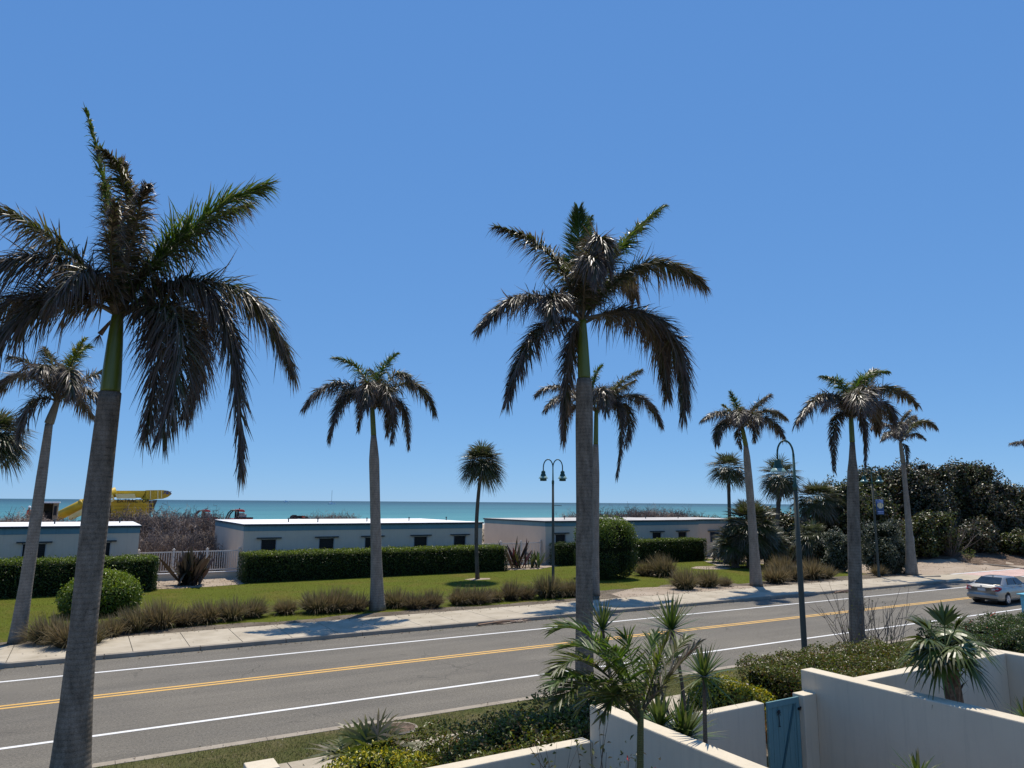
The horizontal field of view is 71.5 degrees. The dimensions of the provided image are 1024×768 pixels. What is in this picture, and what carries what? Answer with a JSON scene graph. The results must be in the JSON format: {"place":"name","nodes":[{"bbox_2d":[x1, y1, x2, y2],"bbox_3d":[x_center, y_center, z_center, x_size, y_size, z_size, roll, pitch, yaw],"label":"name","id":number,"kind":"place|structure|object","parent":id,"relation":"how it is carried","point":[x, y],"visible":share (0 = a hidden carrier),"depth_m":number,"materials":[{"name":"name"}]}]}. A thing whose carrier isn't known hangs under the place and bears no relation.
{"place":"outdoors","nodes":[
{"label":"outdoors","id":0,"kind":"place"},
{"bbox_2d":[0,499,806,521],"bbox_3d":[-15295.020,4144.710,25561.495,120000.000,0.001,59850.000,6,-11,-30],"label":"sea","id":1,"kind":"structure","parent":0,"point":[263,509],"depth_m":684.91,"materials":[{"name":"liquid"}]},
{"bbox_2d":[0,559,847,641],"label":"lawn","id":2,"kind":"structure","parent":0,"point":[290,585],"depth_m":43.16,"materials":[{"name":"plant"}]},
{"bbox_2d":[0,406,41,486],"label":"cabbage palm","id":3,"kind":"object","parent":2,"relation":"on","point":[10,454],"visible":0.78,"depth_m":37.16,"materials":[{"name":"green plant"}]},
{"bbox_2d":[52,563,145,617],"bbox_3d":[-19.284,9.660,33.431,3.878,2.330,3.622,6,-11,-30],"label":"round bush","id":4,"kind":"object","parent":2,"relation":"on","point":[117,591],"visible":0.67,"depth_m":32.82,"materials":[{"name":"green plant"}]},
{"bbox_2d":[214,594,254,621],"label":"fountain grass","id":5,"kind":"object","parent":2,"relation":"on","point":[234,611],"depth_m":31.52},
{"bbox_2d":[240,595,272,617],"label":"fountain grass","id":6,"kind":"object","parent":2,"relation":"on","point":[259,610],"depth_m":32.44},
{"bbox_2d":[296,588,343,613],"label":"fountain grass","id":7,"kind":"object","parent":2,"relation":"on","point":[313,605],"depth_m":33.72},
{"bbox_2d":[315,585,358,612],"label":"fountain grass","id":8,"kind":"object","parent":2,"relation":"on","point":[339,606],"depth_m":34.15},
{"bbox_2d":[298,350,438,610],"bbox_3d":[-7.066,4.452,35.459,5.861,13.343,4.912,-1,-10,8],"label":"royal palm","id":9,"kind":"object","parent":2,"relation":"on","point":[373,393],"visible":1,"depth_m":35.46,"materials":[{"name":"green plant"}]},
{"bbox_2d":[444,583,474,605],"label":"fountain grass","id":10,"kind":"object","parent":2,"relation":"on","point":[457,596],"depth_m":36.79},
{"bbox_2d":[527,571,566,597],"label":"fountain grass","id":11,"kind":"object","parent":2,"relation":"on","point":[548,589],"depth_m":39.86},
{"bbox_2d":[539,459,566,578],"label":"street lamp","id":12,"kind":"object","parent":2,"relation":"on","point":[561,477],"visible":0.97,"depth_m":42.70,"materials":[{"name":"black metal"}]},
{"bbox_2d":[573,513,639,579],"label":"topiary","id":13,"kind":"object","parent":2,"relation":"on","point":[617,556],"visible":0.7,"depth_m":49.94,"materials":[{"name":"green plant"}]},
{"bbox_2d":[631,536,707,563],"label":"hedge","id":14,"kind":"object","parent":2,"relation":"on","point":[687,549],"visible":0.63,"depth_m":65.39,"materials":[{"name":"green plant"}]},
{"bbox_2d":[709,524,748,567],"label":"fan palm clump","id":15,"kind":"object","parent":2,"relation":"on","point":[731,554],"visible":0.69,"depth_m":59.47,"materials":[{"name":"green plant"}]},
{"bbox_2d":[715,498,783,567],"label":"fan palm clump","id":16,"kind":"object","parent":2,"relation":"on","point":[768,532],"visible":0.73,"depth_m":59.16,"materials":[{"name":"green plant"}]},
{"bbox_2d":[758,521,792,566],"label":"fan palm clump","id":17,"kind":"object","parent":2,"relation":"on","point":[782,548],"visible":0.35,"depth_m":60.59,"materials":[{"name":"green plant"}]},
{"bbox_2d":[0,574,899,645],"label":"soil bed","id":18,"kind":"object","parent":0,"point":[605,595],"visible":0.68,"depth_m":34.25,"materials":[{"name":"soil"}]},
{"bbox_2d":[11,609,68,646],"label":"fountain grass","id":19,"kind":"object","parent":18,"relation":"on","point":[34,632],"depth_m":25.90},
{"bbox_2d":[0,336,101,643],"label":"royal palm","id":20,"kind":"object","parent":18,"relation":"on","point":[59,382],"visible":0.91,"depth_m":27.22,"materials":[{"name":"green plant"}]},
{"bbox_2d":[98,613,129,638],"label":"fountain grass","id":21,"kind":"object","parent":18,"relation":"on","point":[117,628],"depth_m":27.60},
{"bbox_2d":[113,602,153,633],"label":"fountain grass","id":22,"kind":"object","parent":18,"relation":"on","point":[135,625],"depth_m":28.52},
{"bbox_2d":[132,594,183,631],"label":"fountain grass","id":23,"kind":"object","parent":18,"relation":"on","point":[164,618],"depth_m":29.22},
{"bbox_2d":[173,604,207,626],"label":"fountain grass","id":24,"kind":"object","parent":18,"relation":"on","point":[187,620],"depth_m":30.09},
{"bbox_2d":[182,598,227,625],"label":"fountain grass","id":25,"kind":"object","parent":18,"relation":"on","point":[211,614],"depth_m":30.76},
{"bbox_2d":[533,364,664,595],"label":"royal palm","id":26,"kind":"object","parent":18,"relation":"on","point":[608,399],"visible":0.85,"depth_m":42.70,"materials":[{"name":"green plant"}]},
{"bbox_2d":[662,564,706,589],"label":"fountain grass","id":27,"kind":"object","parent":18,"relation":"on","point":[684,582],"depth_m":44.00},
{"bbox_2d":[693,565,729,587],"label":"fountain grass","id":28,"kind":"object","parent":18,"relation":"on","point":[712,579],"depth_m":45.31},
{"bbox_2d":[698,391,789,586],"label":"royal palm","id":29,"kind":"object","parent":18,"relation":"on","point":[741,417],"visible":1,"depth_m":46.91,"materials":[{"name":"green plant"}]},
{"bbox_2d":[761,563,793,583],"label":"fountain grass","id":30,"kind":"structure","parent":18,"relation":"on","point":[776,577],"depth_m":47.91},
{"bbox_2d":[860,466,883,576],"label":"street lamp","id":31,"kind":"object","parent":18,"relation":"on","point":[879,506],"visible":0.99,"depth_m":53.37,"materials":[{"name":"black metal"}]},
{"bbox_2d":[157,564,755,597],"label":"sand bed","id":32,"kind":"object","parent":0,"point":[624,593],"visible":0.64,"depth_m":44.80,"materials":[{"name":"sand"}]},
{"bbox_2d":[0,518,141,562],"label":"beach villa","id":33,"kind":"object","parent":32,"relation":"on","point":[59,539],"visible":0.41,"depth_m":44.22,"materials":[{"name":"paint"}]},
{"bbox_2d":[0,553,159,598],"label":"hedge","id":34,"kind":"object","parent":32,"relation":"on","point":[51,574],"visible":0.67,"depth_m":39.53,"materials":[{"name":"green plant"}]},
{"bbox_2d":[138,518,204,562],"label":"leafless thicket","id":35,"kind":"object","parent":32,"relation":"on","point":[161,535],"visible":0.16,"depth_m":57.86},
{"bbox_2d":[159,546,214,585],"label":"flax plant","id":36,"kind":"object","parent":32,"relation":"on","point":[190,571],"visible":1,"depth_m":44.27,"materials":[{"name":"brown plant"}]},
{"bbox_2d":[214,517,483,573],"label":"beach villa","id":37,"kind":"object","parent":32,"relation":"on","point":[246,535],"visible":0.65,"depth_m":53.87,"materials":[{"name":"paint"}]},
{"bbox_2d":[236,543,508,582],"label":"hedge","id":38,"kind":"object","parent":32,"relation":"on","point":[291,565],"visible":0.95,"depth_m":49.98,"materials":[{"name":"green plant"}]},
{"bbox_2d":[457,440,508,578],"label":"cabbage palm","id":39,"kind":"object","parent":32,"relation":"on","point":[483,468],"visible":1,"depth_m":50.19,"materials":[{"name":"green plant"}]},
{"bbox_2d":[498,536,534,568],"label":"ti plant","id":40,"kind":"object","parent":32,"relation":"on","point":[515,561],"visible":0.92,"depth_m":57.61,"materials":[{"name":"brown plant"}]},
{"bbox_2d":[549,539,575,565],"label":"hedge","id":41,"kind":"object","parent":32,"relation":"on","point":[564,555],"visible":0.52,"depth_m":60.64,"materials":[{"name":"green plant"}]},
{"bbox_2d":[483,516,699,564],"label":"beach villa","id":42,"kind":"object","parent":32,"relation":"on","point":[505,530],"visible":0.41,"depth_m":67.39,"materials":[{"name":"paint"}]},
{"bbox_2d":[642,551,680,576],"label":"fountain grass","id":43,"kind":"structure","parent":32,"relation":"on","point":[664,568],"depth_m":51.69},
{"bbox_2d":[0,574,980,662],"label":"pavement","id":44,"kind":"structure","parent":0,"point":[173,640],"depth_m":31.39,"materials":[{"name":"concrete"}]},
{"bbox_2d":[35,615,69,651],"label":"fountain grass","id":45,"kind":"object","parent":44,"relation":"on","point":[57,638],"depth_m":25.26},
{"bbox_2d":[869,409,938,575],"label":"royal palm","id":46,"kind":"object","parent":44,"relation":"on","point":[904,431],"visible":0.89,"depth_m":55.28,"materials":[{"name":"grey plant"}]},
{"bbox_2d":[96,639,920,767],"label":"verge","id":47,"kind":"structure","parent":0,"point":[151,763],"depth_m":15.77,"materials":[{"name":"plant"}]},
{"bbox_2d":[0,102,300,767],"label":"royal palm","id":48,"kind":"object","parent":47,"relation":"on","point":[80,287],"visible":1,"depth_m":14.71,"materials":[{"name":"green plant"}]},
{"bbox_2d":[300,708,428,764],"bbox_3d":[-2.745,6.806,13.373,2.402,1.188,2.090,0,-9,1],"label":"palmetto","id":49,"kind":"object","parent":47,"relation":"on","point":[369,733],"visible":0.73,"depth_m":13.41,"materials":[{"name":"green plant"}]},
{"bbox_2d":[470,201,712,698],"bbox_3d":[2.480,1.141,21.409,4.005,15.614,8.459,-9,-13,44],"label":"royal palm","id":50,"kind":"object","parent":47,"relation":"on","point":[584,270],"visible":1,"depth_m":21.31,"materials":[{"name":"green plant"}]},
{"bbox_2d":[770,440,806,652],"bbox_3d":[9.811,5.843,25.321,0.996,7.721,0.577,3,-10,-14],"label":"street lamp","id":51,"kind":"object","parent":47,"relation":"on","point":[777,466],"visible":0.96,"depth_m":25.22,"materials":[{"name":"black metal"}]},
{"bbox_2d":[792,367,922,649],"bbox_3d":[13.368,4.465,27.380,3.049,11.201,7.873,-9,-13,43],"label":"royal palm","id":52,"kind":"object","parent":47,"relation":"on","point":[860,400],"visible":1,"depth_m":26.96,"materials":[{"name":"grey plant"}]},
{"bbox_2d":[0,576,1023,767],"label":"road","id":53,"kind":"structure","parent":0,"point":[27,725],"depth_m":22.54,"materials":[{"name":"asphalt"}]},
{"bbox_2d":[0,597,969,708],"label":"yellow road line","id":54,"kind":"object","parent":53,"relation":"on","point":[410,660],"visible":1,"depth_m":23.54,"materials":[{"name":"paint"}]},
{"bbox_2d":[0,580,972,668],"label":"kerb","id":55,"kind":"structure","parent":53,"relation":"on","point":[185,649],"depth_m":29.03,"materials":[{"name":"concrete"}]},
{"bbox_2d":[0,565,986,765],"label":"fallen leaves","id":56,"kind":"object","parent":53,"relation":"on","point":[442,629],"visible":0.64,"depth_m":33.91,"materials":[{"name":"brown plant"}]},
{"bbox_2d":[0,569,1023,749],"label":"white road line","id":57,"kind":"object","parent":53,"relation":"on","point":[413,691],"visible":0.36,"depth_m":22.20,"materials":[{"name":"paint"}]},
{"bbox_2d":[966,574,1023,604],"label":"sedan","id":58,"kind":"object","parent":53,"relation":"on","point":[1002,589],"visible":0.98,"depth_m":39.66,"materials":[{"name":"silver metal"}]},
{"bbox_2d":[0,0,1023,503],"label":"sky","id":59,"kind":"structure","parent":0,"point":[844,178],"materials":[{"name":"blue"}]},
{"bbox_2d":[278,683,748,767],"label":"pavement","id":60,"kind":"structure","parent":0,"point":[308,763],"depth_m":14.85,"materials":[{"name":"concrete"}]},
{"bbox_2d":[808,581,899,651],"bbox_3d":[11.132,7.931,22.938,2.444,2.906,2.763,-2,-10,12],"label":"bare shrub","id":61,"kind":"object","parent":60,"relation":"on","point":[856,635],"visible":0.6,"depth_m":23.02,"materials":[{"name":"brown plant"}]},
{"bbox_2d":[857,585,922,654],"bbox_3d":[12.662,8.104,23.662,2.264,2.779,1.948,6,-11,-30],"label":"bare shrub","id":62,"kind":"object","parent":60,"relation":"on","point":[890,629],"visible":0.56,"depth_m":23.51,"materials":[{"name":"brown plant"}]},
{"bbox_2d":[156,522,1023,576],"bbox_3d":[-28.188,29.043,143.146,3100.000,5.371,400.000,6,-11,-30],"label":"ground","id":63,"kind":"structure","parent":0,"point":[953,562],"depth_m":66.41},
{"bbox_2d":[57,487,171,520],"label":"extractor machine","id":64,"kind":"object","parent":63,"relation":"on","point":[74,510],"visible":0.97,"depth_m":73.68,"materials":[{"name":"yellow paint"}]},
{"bbox_2d":[77,504,167,542],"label":"leafless thicket","id":65,"kind":"object","parent":63,"relation":"on","point":[142,529],"visible":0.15,"depth_m":61.91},
{"bbox_2d":[124,502,209,535],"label":"leafless thicket","id":66,"kind":"object","parent":63,"relation":"on","point":[170,519],"visible":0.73,"depth_m":63.77,"materials":[{"name":"plant"}]},
{"bbox_2d":[145,524,224,573],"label":"leafless thicket","id":67,"kind":"object","parent":63,"relation":"on","point":[198,547],"visible":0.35,"depth_m":54.08,"materials":[{"name":"plant"}]},
{"bbox_2d":[138,547,240,580],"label":"railing","id":68,"kind":"object","parent":63,"relation":"on","point":[209,575],"visible":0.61,"depth_m":48.63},
{"bbox_2d":[177,505,243,534],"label":"leafless thicket","id":69,"kind":"object","parent":63,"relation":"on","point":[206,523],"visible":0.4,"depth_m":66.32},
{"bbox_2d":[92,636,924,767],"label":"edge kerb","id":70,"kind":"structure","parent":63,"relation":"on","point":[146,757],"depth_m":16.72,"materials":[{"name":"concrete"}]},
{"bbox_2d":[705,451,745,523],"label":"cabbage palm","id":71,"kind":"object","parent":63,"relation":"on","point":[725,474],"visible":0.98,"depth_m":63.98,"materials":[{"name":"green plant"}]},
{"bbox_2d":[757,454,803,525],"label":"cabbage palm","id":72,"kind":"object","parent":63,"relation":"on","point":[779,486],"visible":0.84,"depth_m":70.05,"materials":[{"name":"green plant"}]},
{"bbox_2d":[665,717,768,767],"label":"planting bed","id":73,"kind":"object","parent":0,"point":[766,754],"depth_m":15.55,"materials":[{"name":"soil"}]},
{"bbox_2d":[321,740,440,767],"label":"croton bush","id":74,"kind":"object","parent":73,"relation":"on","point":[393,756],"visible":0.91,"depth_m":12.41,"materials":[{"name":"green plant"}]},
{"bbox_2d":[386,680,652,767],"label":"hedge","id":75,"kind":"object","parent":73,"relation":"on","point":[501,734],"visible":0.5,"depth_m":13.89,"materials":[{"name":"green plant"}]},
{"bbox_2d":[575,597,635,709],"bbox_3d":[1.866,6.052,14.264,1.591,3.564,1.447,-3,-10,18],"label":"yucca","id":76,"kind":"object","parent":73,"relation":"on","point":[602,618],"visible":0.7,"depth_m":14.38,"materials":[{"name":"green plant"}]},
{"bbox_2d":[630,589,709,709],"bbox_3d":[3.492,6.226,15.140,1.994,3.501,1.955,6,-11,-30],"label":"yucca","id":77,"kind":"object","parent":73,"relation":"on","point":[671,620],"visible":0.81,"depth_m":15.26,"materials":[{"name":"green plant"}]},
{"bbox_2d":[677,671,779,722],"bbox_3d":[5.285,7.782,17.441,2.199,1.292,2.363,6,-11,-30],"label":"croton bush","id":78,"kind":"object","parent":73,"relation":"on","point":[732,690],"visible":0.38,"depth_m":17.22,"materials":[{"name":"green plant"}]},
{"bbox_2d":[735,636,918,699],"bbox_3d":[9.119,7.688,18.300,6.368,1.869,3.936,6,-11,-30],"label":"hedge","id":79,"kind":"object","parent":73,"relation":"on","point":[782,680],"visible":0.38,"depth_m":18.21,"materials":[{"name":"green plant"}]},
{"bbox_2d":[914,609,1023,653],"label":"hedge","id":80,"kind":"object","parent":73,"relation":"on","point":[1007,634],"visible":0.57,"depth_m":21.04,"materials":[{"name":"green plant"}]},
{"bbox_2d":[821,563,1023,575],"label":"sandy lot","id":81,"kind":"structure","parent":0,"point":[928,569],"depth_m":60.78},
{"bbox_2d":[788,518,826,564],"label":"cabbage palm","id":82,"kind":"object","parent":81,"relation":"on","point":[806,543],"visible":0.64,"depth_m":62.65,"materials":[{"name":"green plant"}]},
{"bbox_2d":[819,526,867,571],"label":"silver bush","id":83,"kind":"object","parent":81,"relation":"on","point":[837,549],"visible":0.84,"depth_m":57.25,"materials":[{"name":"green plant"}]},
{"bbox_2d":[860,518,904,573],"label":"silver bush","id":84,"kind":"object","parent":81,"relation":"on","point":[887,544],"visible":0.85,"depth_m":55.96,"materials":[{"name":"green plant"}]},
{"bbox_2d":[862,551,1023,567],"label":"leaf litter ground","id":85,"kind":"structure","parent":0,"point":[1001,558],"depth_m":68.11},
{"bbox_2d":[637,515,743,555],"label":"beach villa","id":86,"kind":"object","parent":85,"relation":"on","point":[706,527],"visible":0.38,"depth_m":75.36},
{"bbox_2d":[788,479,846,536],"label":"cabbage palm","id":87,"kind":"object","parent":85,"relation":"on","point":[816,509],"visible":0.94,"depth_m":69.25,"materials":[{"name":"green plant"}]},
{"bbox_2d":[819,474,886,557],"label":"sea grape tree","id":88,"kind":"object","parent":85,"relation":"on","point":[842,488],"visible":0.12,"depth_m":71.42,"materials":[{"name":"green plant"}]},
{"bbox_2d":[833,491,916,561],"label":"sea grape tree","id":89,"kind":"object","parent":85,"relation":"on","point":[866,509],"visible":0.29,"depth_m":68.06,"materials":[{"name":"green plant"}]},
{"bbox_2d":[846,464,911,519],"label":"sea grape tree","id":90,"kind":"object","parent":85,"relation":"on","point":[894,493],"visible":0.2,"depth_m":75.61,"materials":[{"name":"green plant"}]},
{"bbox_2d":[884,457,964,527],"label":"sea grape tree","id":91,"kind":"object","parent":85,"relation":"on","point":[925,487],"visible":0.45,"depth_m":74.29,"materials":[{"name":"green plant"}]},
{"bbox_2d":[901,509,963,557],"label":"sea grape tree","id":92,"kind":"object","parent":85,"relation":"on","point":[926,544],"visible":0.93,"depth_m":68.56,"materials":[{"name":"green plant"}]},
{"bbox_2d":[941,456,1004,522],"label":"sea grape tree","id":93,"kind":"object","parent":85,"relation":"on","point":[969,475],"visible":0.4,"depth_m":77.56,"materials":[{"name":"green plant"}]},
{"bbox_2d":[953,514,1003,553],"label":"sea grape tree","id":94,"kind":"object","parent":85,"relation":"on","point":[990,538],"visible":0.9,"depth_m":70.14,"materials":[{"name":"green plant"}]},
{"bbox_2d":[953,475,1023,534],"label":"sea grape tree","id":95,"kind":"object","parent":85,"relation":"on","point":[1003,518],"visible":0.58,"depth_m":75.27,"materials":[{"name":"green plant"}]},
{"bbox_2d":[997,527,1023,555],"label":"sea grape tree","id":96,"kind":"object","parent":85,"relation":"on","point":[1012,542],"visible":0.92,"depth_m":71.10,"materials":[{"name":"green plant"}]},
{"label":"yard","id":97,"kind":"structure","parent":0,"visible":0},
{"bbox_2d":[428,737,591,767],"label":"garden wall","id":98,"kind":"structure","parent":97,"relation":"on","point":[522,758],"depth_m":12.48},
{"bbox_2d":[505,693,660,767],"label":"leggy shrub","id":99,"kind":"object","parent":97,"relation":"on","point":[554,752],"visible":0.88,"depth_m":10.59,"materials":[{"name":"green plant"}]},
{"bbox_2d":[537,615,706,767],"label":"feather palm","id":100,"kind":"object","parent":97,"relation":"on","point":[612,691],"visible":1,"depth_m":9.96,"materials":[{"name":"green plant"}]},
{"bbox_2d":[641,688,700,736],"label":"yucca","id":101,"kind":"object","parent":97,"relation":"on","point":[658,707],"visible":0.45,"depth_m":12.77,"materials":[{"name":"green plant"}]},
{"bbox_2d":[590,704,766,767],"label":"garden wall","id":102,"kind":"structure","parent":97,"relation":"on","point":[672,748],"depth_m":11.75,"materials":[{"name":"paint"}]},
{"bbox_2d":[652,691,727,750],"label":"yucca","id":103,"kind":"object","parent":97,"relation":"on","point":[683,720],"visible":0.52,"depth_m":12.72,"materials":[{"name":"green plant"}]},
{"bbox_2d":[671,643,743,743],"bbox_3d":[3.196,6.467,11.679,1.383,4.422,1.342,6,-11,-30],"label":"yucca","id":104,"kind":"object","parent":97,"relation":"on","point":[703,668],"visible":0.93,"depth_m":11.89,"materials":[{"name":"green plant"}]},
{"bbox_2d":[653,701,766,766],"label":"garden wall","id":105,"kind":"structure","parent":97,"relation":"on","point":[741,726],"depth_m":14.74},
{"bbox_2d":[793,690,819,767],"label":"gate pillar","id":106,"kind":"structure","parent":97,"relation":"on","point":[809,732],"depth_m":15.54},
{"bbox_2d":[766,696,802,767],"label":"garden gate","id":107,"kind":"structure","parent":106,"relation":"attached to","point":[783,733],"depth_m":15.29,"materials":[{"name":"wood"}]},
{"bbox_2d":[801,668,1023,767],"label":"garden wall","id":108,"kind":"structure","parent":97,"relation":"on","point":[865,724],"depth_m":14.12,"materials":[{"name":"paint"}]},
{"bbox_2d":[854,651,1010,713],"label":"garden wall","id":109,"kind":"structure","parent":97,"relation":"on","point":[897,679],"depth_m":17.16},
{"bbox_2d":[892,602,1007,709],"bbox_3d":[8.738,6.772,14.138,2.025,4.759,1.983,6,-11,-30],"label":"fan palm","id":110,"kind":"object","parent":97,"relation":"on","point":[940,660],"visible":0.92,"depth_m":14.08,"materials":[{"name":"green plant"}]},
{"bbox_2d":[959,645,1023,715],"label":"garden wall","id":111,"kind":"structure","parent":97,"relation":"on","point":[1015,666],"depth_m":17.89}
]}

